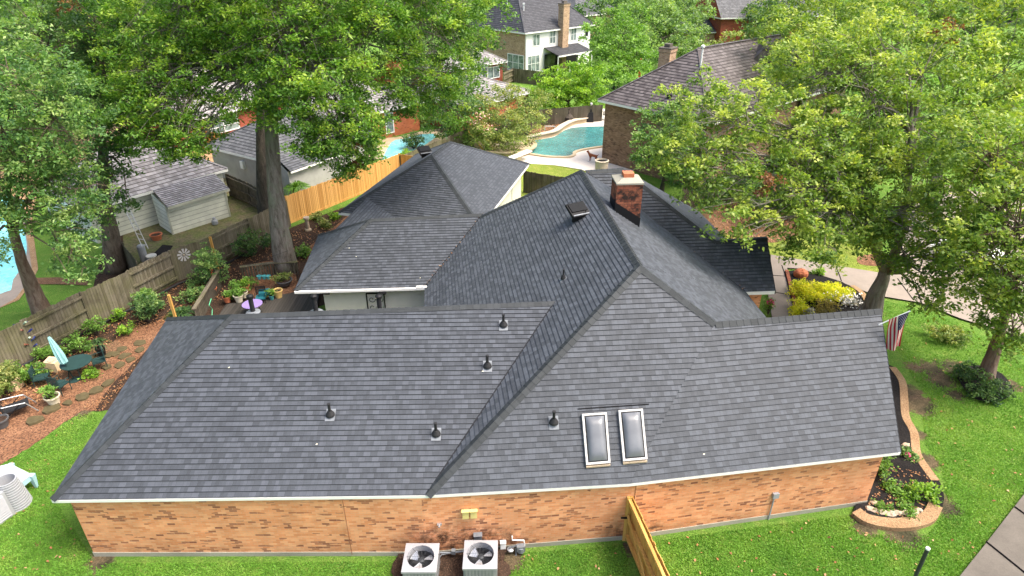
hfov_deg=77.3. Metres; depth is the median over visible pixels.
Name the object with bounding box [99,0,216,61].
oak tree
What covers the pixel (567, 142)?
pool water
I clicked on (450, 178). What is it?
garage
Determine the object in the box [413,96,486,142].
tree
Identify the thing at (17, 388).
limestone block
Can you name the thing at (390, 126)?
window
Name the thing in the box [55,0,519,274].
oak tree
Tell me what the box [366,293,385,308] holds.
scroll trellis
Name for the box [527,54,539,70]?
window
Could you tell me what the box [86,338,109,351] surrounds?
strap plant
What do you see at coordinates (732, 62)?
brown brick house
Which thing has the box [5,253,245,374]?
bed edging
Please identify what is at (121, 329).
shrub
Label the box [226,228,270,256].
shrub
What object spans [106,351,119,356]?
stepping stone
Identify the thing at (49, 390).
potted plant
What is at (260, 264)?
deck railing
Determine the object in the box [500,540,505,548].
utility box
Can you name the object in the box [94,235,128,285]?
ivy ground
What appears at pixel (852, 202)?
oak tree
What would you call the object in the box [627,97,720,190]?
tree
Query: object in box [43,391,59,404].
flower pot
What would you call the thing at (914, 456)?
shrub
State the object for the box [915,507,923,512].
edging stone
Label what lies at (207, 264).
shrub
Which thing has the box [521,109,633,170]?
pool deck
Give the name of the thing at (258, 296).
patio chair
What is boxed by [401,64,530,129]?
grey roofed house
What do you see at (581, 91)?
round tree
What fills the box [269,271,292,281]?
potted plant
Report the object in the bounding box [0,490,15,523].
plastic panel box
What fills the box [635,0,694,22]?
oak tree
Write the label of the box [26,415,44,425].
stepping stone
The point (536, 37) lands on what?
window
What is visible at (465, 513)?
wall cover
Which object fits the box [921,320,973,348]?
shrub
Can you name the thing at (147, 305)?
shrub
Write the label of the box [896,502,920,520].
shrub
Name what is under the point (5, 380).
shrub
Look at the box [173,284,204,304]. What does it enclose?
shrub
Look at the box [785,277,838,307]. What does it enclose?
shrub
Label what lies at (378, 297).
capped pipe
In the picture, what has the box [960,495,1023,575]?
sidewalk
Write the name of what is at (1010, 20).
oak tree
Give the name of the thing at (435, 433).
vent pipe
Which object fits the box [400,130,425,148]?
shrub
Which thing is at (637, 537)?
board fence
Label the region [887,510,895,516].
edging stone
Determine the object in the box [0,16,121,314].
oak tree
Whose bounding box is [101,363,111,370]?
stepping stone
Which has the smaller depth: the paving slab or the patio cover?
the paving slab
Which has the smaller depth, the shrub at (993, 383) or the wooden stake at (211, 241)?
the shrub at (993, 383)
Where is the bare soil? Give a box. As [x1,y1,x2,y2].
[391,547,515,575]
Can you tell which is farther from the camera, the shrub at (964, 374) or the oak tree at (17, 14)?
the oak tree at (17, 14)
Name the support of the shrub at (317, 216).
on the mulch bed at (217, 305)
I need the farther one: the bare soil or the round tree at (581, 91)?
the round tree at (581, 91)
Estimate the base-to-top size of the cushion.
0.160 m
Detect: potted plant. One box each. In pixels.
[33,383,59,399]
[221,290,232,297]
[231,287,248,297]
[239,278,250,286]
[264,288,276,296]
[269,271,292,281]
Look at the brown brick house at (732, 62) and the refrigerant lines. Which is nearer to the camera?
the refrigerant lines
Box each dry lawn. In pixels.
[521,164,585,196]
[725,228,878,271]
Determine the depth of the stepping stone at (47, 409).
26.30 m
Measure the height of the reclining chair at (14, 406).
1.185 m
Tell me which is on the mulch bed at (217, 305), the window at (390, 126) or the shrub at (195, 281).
the shrub at (195, 281)
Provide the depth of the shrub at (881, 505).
21.62 m
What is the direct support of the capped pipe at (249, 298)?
on the brick house at (210, 432)
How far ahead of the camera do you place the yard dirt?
42.13 m
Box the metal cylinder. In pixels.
[137,244,147,261]
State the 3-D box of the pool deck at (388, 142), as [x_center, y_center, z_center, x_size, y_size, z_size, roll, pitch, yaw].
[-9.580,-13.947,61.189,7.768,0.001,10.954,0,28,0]
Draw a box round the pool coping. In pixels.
[528,145,602,157]
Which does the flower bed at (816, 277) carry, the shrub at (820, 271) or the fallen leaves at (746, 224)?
the shrub at (820, 271)
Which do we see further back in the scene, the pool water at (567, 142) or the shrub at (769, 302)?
the pool water at (567, 142)
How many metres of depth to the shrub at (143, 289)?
33.63 m
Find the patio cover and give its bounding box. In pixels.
[544,43,591,71]
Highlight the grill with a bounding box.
[586,109,593,122]
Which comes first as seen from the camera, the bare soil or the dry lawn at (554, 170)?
the bare soil
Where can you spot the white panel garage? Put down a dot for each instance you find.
(236, 157)
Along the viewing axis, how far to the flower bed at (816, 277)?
34.93 m
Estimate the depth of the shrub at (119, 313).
32.30 m
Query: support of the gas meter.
attached to the brick house at (210, 432)
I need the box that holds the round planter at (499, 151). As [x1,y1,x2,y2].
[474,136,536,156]
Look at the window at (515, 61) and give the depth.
92.64 m
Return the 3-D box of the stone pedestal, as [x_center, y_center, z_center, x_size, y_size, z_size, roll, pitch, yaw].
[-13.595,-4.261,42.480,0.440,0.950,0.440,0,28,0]
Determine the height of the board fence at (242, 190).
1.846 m
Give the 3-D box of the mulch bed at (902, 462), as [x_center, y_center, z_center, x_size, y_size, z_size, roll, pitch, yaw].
[15.146,5.790,24.729,2.644,0.001,10.393,16,32,26]
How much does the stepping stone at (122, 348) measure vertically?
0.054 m
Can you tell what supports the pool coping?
on the ground at (922, 404)
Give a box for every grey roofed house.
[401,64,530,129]
[563,0,618,38]
[669,15,715,49]
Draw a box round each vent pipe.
[325,403,335,420]
[431,422,440,440]
[483,354,491,371]
[499,313,507,330]
[548,410,558,429]
[559,269,566,281]
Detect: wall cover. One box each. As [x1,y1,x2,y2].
[461,509,468,518]
[469,509,477,518]
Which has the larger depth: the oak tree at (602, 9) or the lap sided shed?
the oak tree at (602, 9)
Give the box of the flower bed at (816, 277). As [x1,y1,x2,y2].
[785,270,863,312]
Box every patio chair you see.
[28,365,50,387]
[45,375,71,395]
[92,346,107,366]
[254,286,265,302]
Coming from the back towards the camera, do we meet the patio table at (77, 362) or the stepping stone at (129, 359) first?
the stepping stone at (129, 359)
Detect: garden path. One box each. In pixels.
[242,261,297,298]
[307,216,347,259]
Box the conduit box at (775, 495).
[768,492,779,519]
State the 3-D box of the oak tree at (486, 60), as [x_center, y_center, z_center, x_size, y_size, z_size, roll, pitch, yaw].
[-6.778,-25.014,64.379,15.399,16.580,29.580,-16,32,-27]
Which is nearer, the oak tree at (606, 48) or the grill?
the grill
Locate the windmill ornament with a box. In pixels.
[177,248,190,260]
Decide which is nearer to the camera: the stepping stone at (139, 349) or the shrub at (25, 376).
the shrub at (25, 376)
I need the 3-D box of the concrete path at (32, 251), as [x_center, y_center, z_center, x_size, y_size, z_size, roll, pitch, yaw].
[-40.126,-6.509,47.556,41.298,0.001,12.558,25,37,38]
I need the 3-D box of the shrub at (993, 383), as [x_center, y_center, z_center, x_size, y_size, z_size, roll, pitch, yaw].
[20.516,4.178,27.080,1.578,0.870,1.210,9,30,17]
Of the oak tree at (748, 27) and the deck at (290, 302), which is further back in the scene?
the oak tree at (748, 27)
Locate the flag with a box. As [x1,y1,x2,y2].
[879,311,910,350]
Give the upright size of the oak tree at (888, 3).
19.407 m
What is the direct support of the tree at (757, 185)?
on the ground at (922, 404)
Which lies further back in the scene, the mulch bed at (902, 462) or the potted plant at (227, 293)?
the potted plant at (227, 293)
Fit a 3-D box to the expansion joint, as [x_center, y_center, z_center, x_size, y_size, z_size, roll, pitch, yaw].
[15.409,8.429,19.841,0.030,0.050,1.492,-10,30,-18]
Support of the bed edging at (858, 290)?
on the ground at (922, 404)
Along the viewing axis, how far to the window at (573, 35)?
96.17 m
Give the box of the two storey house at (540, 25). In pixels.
[469,0,592,71]
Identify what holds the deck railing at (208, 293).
on the mulch bed at (217, 305)
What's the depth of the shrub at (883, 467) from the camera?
22.69 m
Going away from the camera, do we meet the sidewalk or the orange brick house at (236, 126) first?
the sidewalk
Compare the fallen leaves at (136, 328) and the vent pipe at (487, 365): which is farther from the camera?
the fallen leaves at (136, 328)
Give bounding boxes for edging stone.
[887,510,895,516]
[894,510,902,514]
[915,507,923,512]
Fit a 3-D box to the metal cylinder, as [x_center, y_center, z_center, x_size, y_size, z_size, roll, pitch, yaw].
[-22.124,-2.091,38.327,0.440,1.100,0.440,0,28,0]
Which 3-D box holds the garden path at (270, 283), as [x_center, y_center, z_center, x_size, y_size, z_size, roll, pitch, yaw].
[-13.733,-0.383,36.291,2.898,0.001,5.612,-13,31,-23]
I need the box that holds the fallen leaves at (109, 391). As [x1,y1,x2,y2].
[83,357,139,410]
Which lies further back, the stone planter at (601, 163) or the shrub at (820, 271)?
the stone planter at (601, 163)
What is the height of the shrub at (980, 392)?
0.794 m
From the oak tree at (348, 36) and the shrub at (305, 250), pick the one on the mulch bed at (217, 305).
the shrub at (305, 250)
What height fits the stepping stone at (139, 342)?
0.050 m
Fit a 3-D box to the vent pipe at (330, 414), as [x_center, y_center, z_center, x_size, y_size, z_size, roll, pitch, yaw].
[-5.752,3.870,20.191,0.306,0.552,0.384,0,28,0]
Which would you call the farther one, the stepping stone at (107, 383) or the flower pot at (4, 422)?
the stepping stone at (107, 383)
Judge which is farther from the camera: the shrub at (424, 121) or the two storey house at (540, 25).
the two storey house at (540, 25)
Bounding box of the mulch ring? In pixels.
[956,365,1013,401]
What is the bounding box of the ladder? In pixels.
[121,202,148,248]
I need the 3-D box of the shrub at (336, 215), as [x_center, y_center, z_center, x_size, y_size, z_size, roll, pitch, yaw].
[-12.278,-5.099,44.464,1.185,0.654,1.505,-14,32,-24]
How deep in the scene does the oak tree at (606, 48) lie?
80.62 m
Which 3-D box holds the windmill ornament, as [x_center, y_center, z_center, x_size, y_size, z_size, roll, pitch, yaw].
[-18.497,-1.865,36.091,0.103,0.762,0.758,16,33,27]
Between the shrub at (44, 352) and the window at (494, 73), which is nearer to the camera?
the shrub at (44, 352)
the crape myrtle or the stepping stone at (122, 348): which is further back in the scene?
the crape myrtle
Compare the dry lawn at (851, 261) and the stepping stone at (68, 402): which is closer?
the stepping stone at (68, 402)
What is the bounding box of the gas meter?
[507,536,524,555]
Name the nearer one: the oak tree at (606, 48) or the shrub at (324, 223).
the shrub at (324, 223)
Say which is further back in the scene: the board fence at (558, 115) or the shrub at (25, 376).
the board fence at (558, 115)
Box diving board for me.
[509,150,531,160]
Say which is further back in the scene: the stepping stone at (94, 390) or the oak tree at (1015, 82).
the oak tree at (1015, 82)
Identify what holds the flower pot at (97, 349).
on the leaf litter at (114, 345)
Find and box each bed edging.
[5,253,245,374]
[785,270,800,314]
[850,285,865,300]
[851,501,942,530]
[889,367,939,480]
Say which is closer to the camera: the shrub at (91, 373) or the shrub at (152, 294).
the shrub at (91, 373)
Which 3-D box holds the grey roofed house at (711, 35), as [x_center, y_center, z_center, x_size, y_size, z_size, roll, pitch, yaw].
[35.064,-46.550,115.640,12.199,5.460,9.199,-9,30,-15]
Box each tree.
[0,0,131,142]
[0,0,179,274]
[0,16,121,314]
[13,321,37,346]
[19,0,191,141]
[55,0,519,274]
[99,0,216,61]
[190,0,335,213]
[267,0,384,79]
[369,0,509,138]
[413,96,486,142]
[523,53,611,108]
[573,0,650,47]
[577,2,662,91]
[614,0,721,71]
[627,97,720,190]
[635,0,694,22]
[638,3,1023,322]
[691,153,835,220]
[704,28,745,44]
[735,0,824,39]
[746,0,939,150]
[804,47,1023,187]
[820,0,887,29]
[834,0,1023,216]
[842,0,941,16]
[910,79,1023,381]
[957,0,1023,25]
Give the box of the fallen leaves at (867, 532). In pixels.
[668,335,1022,575]
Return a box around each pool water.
[0,200,26,293]
[382,134,435,159]
[531,126,603,155]
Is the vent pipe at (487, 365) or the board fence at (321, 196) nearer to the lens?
the vent pipe at (487, 365)
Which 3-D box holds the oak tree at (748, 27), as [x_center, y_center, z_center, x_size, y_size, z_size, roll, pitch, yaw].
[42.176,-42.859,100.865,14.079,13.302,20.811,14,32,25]
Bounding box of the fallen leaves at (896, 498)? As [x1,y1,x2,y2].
[865,468,927,515]
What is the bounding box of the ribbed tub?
[0,473,32,512]
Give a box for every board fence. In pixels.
[0,200,290,368]
[121,242,139,275]
[225,173,256,207]
[284,153,412,222]
[399,130,464,165]
[465,105,602,146]
[503,68,572,88]
[523,171,563,192]
[621,496,669,575]
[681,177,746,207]
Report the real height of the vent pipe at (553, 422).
0.602 m
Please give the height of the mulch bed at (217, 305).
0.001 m
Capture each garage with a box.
[204,115,364,195]
[336,141,529,228]
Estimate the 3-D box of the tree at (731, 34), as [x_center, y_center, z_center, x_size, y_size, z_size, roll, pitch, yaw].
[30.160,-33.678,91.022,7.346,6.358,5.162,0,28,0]
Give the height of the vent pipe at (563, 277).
0.476 m
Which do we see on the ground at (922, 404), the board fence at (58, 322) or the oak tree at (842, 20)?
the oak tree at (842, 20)
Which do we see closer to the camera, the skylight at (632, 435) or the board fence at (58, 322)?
the skylight at (632, 435)
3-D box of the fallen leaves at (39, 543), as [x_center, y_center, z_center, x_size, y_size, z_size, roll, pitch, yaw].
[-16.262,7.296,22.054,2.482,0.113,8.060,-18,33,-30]
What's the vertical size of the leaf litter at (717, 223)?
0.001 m
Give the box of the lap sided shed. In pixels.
[33,143,230,243]
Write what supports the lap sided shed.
on the ground at (922, 404)
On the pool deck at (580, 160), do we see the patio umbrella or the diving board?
the diving board
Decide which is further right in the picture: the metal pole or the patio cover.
the metal pole
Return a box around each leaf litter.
[29,340,121,394]
[696,200,795,242]
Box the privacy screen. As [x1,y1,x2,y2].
[566,54,576,62]
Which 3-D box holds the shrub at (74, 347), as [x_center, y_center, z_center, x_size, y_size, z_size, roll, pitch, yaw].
[-20.403,2.583,29.873,1.713,1.011,2.015,0,28,0]
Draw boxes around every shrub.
[0,359,22,395]
[13,361,53,383]
[30,344,61,360]
[46,329,91,355]
[77,365,102,381]
[78,315,110,334]
[106,307,125,322]
[115,319,137,335]
[127,289,167,313]
[129,287,153,301]
[130,294,165,322]
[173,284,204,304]
[184,272,206,287]
[189,241,229,284]
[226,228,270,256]
[228,279,249,299]
[242,276,258,290]
[295,242,311,258]
[309,211,322,221]
[316,217,332,229]
[327,209,341,220]
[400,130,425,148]
[400,148,411,153]
[420,115,430,126]
[761,297,775,314]
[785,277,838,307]
[787,296,814,315]
[800,307,815,314]
[809,267,826,275]
[814,298,841,313]
[815,281,855,301]
[824,286,862,309]
[869,497,898,515]
[878,456,898,479]
[878,477,901,495]
[890,486,915,509]
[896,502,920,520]
[899,479,946,506]
[901,445,923,462]
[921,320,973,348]
[947,359,989,383]
[961,382,1004,406]
[978,372,1019,401]
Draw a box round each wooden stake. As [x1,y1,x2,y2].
[167,294,176,316]
[209,236,219,271]
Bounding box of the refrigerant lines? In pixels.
[440,548,463,556]
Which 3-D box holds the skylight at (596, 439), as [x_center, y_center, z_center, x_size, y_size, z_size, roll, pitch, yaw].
[2.581,4.624,19.593,0.773,1.191,1.196,-2,29,-4]
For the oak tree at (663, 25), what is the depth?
100.38 m
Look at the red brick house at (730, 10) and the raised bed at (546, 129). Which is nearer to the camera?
the raised bed at (546, 129)
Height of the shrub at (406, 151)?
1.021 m
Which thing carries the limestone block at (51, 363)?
on the mulch bed at (217, 305)
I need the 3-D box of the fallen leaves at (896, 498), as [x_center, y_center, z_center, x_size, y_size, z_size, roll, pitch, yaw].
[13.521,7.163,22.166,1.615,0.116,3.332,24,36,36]
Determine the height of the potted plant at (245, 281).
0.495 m
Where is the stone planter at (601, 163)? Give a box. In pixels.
[595,158,608,169]
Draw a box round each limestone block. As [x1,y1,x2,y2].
[8,377,24,390]
[43,356,60,372]
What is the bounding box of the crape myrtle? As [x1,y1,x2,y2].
[456,80,557,155]
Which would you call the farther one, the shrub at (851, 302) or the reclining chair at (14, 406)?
the shrub at (851, 302)
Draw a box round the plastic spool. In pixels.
[145,253,156,259]
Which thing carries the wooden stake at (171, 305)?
on the mulch bed at (217, 305)
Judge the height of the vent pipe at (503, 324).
0.552 m
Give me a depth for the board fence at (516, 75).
85.94 m
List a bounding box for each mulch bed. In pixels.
[0,207,346,422]
[853,365,943,517]
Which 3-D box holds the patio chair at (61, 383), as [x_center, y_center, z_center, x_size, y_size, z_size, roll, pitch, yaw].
[-19.241,4.046,27.196,0.576,0.935,0.536,7,29,12]
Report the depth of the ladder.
37.47 m
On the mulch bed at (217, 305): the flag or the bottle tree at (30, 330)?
the bottle tree at (30, 330)
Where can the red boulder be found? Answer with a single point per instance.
(801, 273)
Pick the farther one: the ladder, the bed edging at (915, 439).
the ladder
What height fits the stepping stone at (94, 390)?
0.086 m
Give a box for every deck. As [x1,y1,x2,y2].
[219,292,319,314]
[368,129,443,158]
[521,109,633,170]
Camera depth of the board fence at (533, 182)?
47.94 m
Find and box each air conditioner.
[401,543,439,575]
[462,540,497,575]
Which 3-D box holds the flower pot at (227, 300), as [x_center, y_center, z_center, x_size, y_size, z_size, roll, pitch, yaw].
[-15.078,0.584,33.850,0.432,0.350,0.426,0,28,0]
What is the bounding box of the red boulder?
[793,268,808,278]
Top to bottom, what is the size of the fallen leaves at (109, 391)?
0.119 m
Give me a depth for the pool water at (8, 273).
37.78 m
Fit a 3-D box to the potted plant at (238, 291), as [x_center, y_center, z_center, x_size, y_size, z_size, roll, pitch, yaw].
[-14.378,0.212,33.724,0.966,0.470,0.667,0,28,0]
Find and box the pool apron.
[0,222,31,306]
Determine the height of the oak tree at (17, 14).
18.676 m
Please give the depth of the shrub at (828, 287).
34.04 m
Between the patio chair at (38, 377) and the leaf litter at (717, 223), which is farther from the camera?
the leaf litter at (717, 223)
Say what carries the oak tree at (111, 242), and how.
on the ground at (922, 404)
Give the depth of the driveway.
35.89 m
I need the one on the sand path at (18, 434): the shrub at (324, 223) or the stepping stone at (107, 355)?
the stepping stone at (107, 355)
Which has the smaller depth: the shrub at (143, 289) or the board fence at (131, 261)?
the shrub at (143, 289)
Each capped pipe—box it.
[246,294,260,313]
[310,294,322,310]
[375,294,381,307]
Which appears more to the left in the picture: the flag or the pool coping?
the pool coping
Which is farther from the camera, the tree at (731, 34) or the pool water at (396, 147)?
the tree at (731, 34)
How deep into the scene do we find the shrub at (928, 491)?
21.93 m
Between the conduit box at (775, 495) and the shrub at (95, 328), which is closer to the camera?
the conduit box at (775, 495)
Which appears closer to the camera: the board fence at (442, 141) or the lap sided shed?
the lap sided shed
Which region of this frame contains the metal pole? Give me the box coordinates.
[913,546,929,575]
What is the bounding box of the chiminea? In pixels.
[565,108,573,121]
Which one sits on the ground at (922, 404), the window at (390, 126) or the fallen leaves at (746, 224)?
the fallen leaves at (746, 224)
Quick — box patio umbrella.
[48,336,80,382]
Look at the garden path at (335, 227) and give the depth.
42.93 m
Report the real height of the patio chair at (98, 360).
0.935 m
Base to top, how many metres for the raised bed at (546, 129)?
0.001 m
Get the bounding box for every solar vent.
[417,145,431,157]
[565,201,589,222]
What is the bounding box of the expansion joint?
[986,541,1023,571]
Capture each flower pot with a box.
[0,414,8,429]
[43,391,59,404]
[95,345,105,355]
[149,232,161,240]
[222,294,230,302]
[233,293,242,302]
[274,288,282,298]
[276,276,291,286]
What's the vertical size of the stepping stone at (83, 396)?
0.090 m
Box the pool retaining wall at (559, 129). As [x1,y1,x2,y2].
[496,118,587,145]
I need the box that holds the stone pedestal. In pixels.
[303,216,311,231]
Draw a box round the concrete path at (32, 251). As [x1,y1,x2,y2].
[0,160,38,307]
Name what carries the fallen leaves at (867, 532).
on the ground at (922, 404)
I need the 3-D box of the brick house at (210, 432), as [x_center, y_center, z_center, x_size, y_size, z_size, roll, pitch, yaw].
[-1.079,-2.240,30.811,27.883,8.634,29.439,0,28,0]
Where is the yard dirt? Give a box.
[123,178,257,265]
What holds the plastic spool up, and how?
on the paving slab
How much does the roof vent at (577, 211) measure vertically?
0.778 m
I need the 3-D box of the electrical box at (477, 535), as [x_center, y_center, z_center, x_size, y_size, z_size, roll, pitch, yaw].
[-1.027,7.955,19.807,0.287,0.592,0.524,-6,29,-10]
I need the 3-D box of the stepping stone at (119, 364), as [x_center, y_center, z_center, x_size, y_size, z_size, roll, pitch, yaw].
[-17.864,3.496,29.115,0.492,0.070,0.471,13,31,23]
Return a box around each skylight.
[581,412,610,467]
[618,409,647,463]
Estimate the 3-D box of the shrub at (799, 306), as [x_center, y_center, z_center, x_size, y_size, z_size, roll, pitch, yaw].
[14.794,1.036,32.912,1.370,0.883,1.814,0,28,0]
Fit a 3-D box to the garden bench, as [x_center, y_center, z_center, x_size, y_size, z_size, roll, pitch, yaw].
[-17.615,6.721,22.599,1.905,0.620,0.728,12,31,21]
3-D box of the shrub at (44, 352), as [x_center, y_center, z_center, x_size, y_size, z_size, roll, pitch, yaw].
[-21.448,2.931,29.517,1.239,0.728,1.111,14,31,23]
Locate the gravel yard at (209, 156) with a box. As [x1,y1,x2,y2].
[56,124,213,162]
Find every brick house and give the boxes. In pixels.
[50,168,901,556]
[121,69,285,147]
[299,78,423,137]
[411,49,507,85]
[598,34,844,185]
[693,0,822,43]
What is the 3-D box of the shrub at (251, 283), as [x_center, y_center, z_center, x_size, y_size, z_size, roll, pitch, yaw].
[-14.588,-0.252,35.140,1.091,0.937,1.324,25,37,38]
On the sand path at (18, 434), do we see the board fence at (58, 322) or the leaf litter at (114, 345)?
the leaf litter at (114, 345)
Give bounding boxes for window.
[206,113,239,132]
[384,112,394,133]
[487,66,499,78]
[507,53,523,69]
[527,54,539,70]
[532,34,539,46]
[549,31,555,43]
[570,28,576,40]
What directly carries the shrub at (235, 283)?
on the mulch bed at (217, 305)
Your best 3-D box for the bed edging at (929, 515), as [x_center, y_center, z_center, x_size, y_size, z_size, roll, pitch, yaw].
[13.002,7.658,21.355,3.166,0.160,0.968,-3,29,-6]
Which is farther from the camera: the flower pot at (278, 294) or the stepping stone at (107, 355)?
the flower pot at (278, 294)
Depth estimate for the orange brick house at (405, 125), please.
62.62 m
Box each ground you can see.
[0,0,1023,575]
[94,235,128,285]
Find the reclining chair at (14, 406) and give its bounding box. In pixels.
[0,394,38,415]
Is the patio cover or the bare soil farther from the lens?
the patio cover
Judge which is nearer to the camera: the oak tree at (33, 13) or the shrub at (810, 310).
the shrub at (810, 310)
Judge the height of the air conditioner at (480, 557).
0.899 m
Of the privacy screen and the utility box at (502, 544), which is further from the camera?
the privacy screen
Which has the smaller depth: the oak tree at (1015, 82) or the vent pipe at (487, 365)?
the vent pipe at (487, 365)
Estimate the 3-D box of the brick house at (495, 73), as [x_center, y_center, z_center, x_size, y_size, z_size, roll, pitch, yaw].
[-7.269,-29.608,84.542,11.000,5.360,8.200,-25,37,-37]
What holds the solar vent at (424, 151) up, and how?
on the garage at (450, 178)
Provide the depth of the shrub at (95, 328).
31.10 m
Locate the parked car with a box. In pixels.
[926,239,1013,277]
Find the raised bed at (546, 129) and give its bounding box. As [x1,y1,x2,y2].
[528,125,557,134]
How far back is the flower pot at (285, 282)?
35.41 m
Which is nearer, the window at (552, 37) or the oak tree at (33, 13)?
the oak tree at (33, 13)
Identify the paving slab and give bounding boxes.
[148,245,172,258]
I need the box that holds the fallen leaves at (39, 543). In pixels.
[2,422,92,569]
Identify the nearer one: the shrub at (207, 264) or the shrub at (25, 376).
the shrub at (25, 376)
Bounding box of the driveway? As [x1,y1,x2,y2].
[768,185,1023,333]
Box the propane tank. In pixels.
[211,217,217,224]
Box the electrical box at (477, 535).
[473,532,481,539]
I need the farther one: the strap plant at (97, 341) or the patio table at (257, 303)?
the patio table at (257, 303)
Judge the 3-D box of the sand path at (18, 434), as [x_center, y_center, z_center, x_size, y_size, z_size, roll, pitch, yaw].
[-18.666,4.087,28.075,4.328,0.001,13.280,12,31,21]
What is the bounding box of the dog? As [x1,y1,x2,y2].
[586,150,598,160]
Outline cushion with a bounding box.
[259,288,269,295]
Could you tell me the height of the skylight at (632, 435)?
1.198 m
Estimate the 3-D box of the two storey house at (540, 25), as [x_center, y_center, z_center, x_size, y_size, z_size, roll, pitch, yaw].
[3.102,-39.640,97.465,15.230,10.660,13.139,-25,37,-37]
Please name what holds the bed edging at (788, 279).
on the ground at (922, 404)
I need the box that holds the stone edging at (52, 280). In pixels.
[37,277,87,284]
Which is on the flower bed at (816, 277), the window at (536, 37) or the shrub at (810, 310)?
the shrub at (810, 310)
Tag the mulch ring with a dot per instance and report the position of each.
(999, 375)
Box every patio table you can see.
[59,354,91,379]
[242,299,262,311]
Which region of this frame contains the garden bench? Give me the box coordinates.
[0,463,38,487]
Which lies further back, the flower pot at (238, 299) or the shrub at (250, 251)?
the shrub at (250, 251)
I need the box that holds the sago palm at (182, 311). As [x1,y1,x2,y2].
[164,305,194,319]
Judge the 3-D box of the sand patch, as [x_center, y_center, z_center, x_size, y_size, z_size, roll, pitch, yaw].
[21.457,-1.690,38.531,1.576,0.001,1.621,0,28,0]
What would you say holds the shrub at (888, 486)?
on the mulch bed at (902, 462)
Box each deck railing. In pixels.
[192,269,221,315]
[240,261,298,277]
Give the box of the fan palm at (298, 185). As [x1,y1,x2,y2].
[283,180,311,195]
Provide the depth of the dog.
55.33 m
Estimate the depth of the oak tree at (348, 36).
68.75 m
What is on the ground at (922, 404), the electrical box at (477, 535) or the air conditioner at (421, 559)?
the air conditioner at (421, 559)
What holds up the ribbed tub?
on the ground at (922, 404)
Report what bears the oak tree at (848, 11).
on the ground at (922, 404)
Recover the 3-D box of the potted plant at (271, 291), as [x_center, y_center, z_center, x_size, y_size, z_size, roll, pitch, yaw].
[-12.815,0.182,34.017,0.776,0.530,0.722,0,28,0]
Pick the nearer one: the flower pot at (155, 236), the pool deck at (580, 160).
the flower pot at (155, 236)
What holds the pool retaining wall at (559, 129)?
on the ground at (922, 404)
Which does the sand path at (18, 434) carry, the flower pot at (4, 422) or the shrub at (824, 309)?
the flower pot at (4, 422)
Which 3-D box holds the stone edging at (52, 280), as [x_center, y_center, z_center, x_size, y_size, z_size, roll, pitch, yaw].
[-25.612,-0.400,36.280,3.764,0.001,0.877,1,29,2]
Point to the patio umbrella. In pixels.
(59, 355)
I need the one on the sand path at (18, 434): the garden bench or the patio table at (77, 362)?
the patio table at (77, 362)
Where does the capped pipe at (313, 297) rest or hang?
on the brick house at (210, 432)
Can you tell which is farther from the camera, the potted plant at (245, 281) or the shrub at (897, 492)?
the potted plant at (245, 281)
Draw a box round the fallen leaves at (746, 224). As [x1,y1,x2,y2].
[704,203,793,241]
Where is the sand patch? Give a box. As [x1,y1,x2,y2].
[857,254,876,265]
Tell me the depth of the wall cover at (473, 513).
19.35 m
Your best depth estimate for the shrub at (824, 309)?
32.86 m
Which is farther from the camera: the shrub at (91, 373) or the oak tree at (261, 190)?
the oak tree at (261, 190)
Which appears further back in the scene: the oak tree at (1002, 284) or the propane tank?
the propane tank
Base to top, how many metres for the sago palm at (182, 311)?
0.499 m
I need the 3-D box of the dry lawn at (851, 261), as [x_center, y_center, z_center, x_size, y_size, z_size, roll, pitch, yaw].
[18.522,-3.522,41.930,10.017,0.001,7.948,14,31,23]
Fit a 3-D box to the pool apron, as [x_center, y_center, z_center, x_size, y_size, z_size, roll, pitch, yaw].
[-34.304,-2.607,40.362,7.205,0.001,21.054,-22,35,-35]
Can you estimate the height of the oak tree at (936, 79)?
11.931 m
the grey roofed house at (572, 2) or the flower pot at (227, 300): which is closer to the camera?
the flower pot at (227, 300)
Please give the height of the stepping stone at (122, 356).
0.058 m
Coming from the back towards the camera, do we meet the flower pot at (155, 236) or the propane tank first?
the propane tank
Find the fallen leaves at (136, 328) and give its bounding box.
[0,220,335,414]
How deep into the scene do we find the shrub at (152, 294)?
32.80 m
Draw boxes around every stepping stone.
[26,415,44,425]
[42,403,60,414]
[62,399,72,405]
[75,392,89,401]
[88,385,103,394]
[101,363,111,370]
[101,378,114,387]
[105,352,112,357]
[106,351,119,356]
[114,361,124,368]
[117,346,126,351]
[117,353,131,359]
[125,356,135,362]
[133,340,145,345]
[134,346,144,352]
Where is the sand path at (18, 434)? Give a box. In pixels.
[0,304,181,464]
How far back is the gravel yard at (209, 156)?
61.09 m
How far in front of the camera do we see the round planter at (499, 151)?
57.63 m

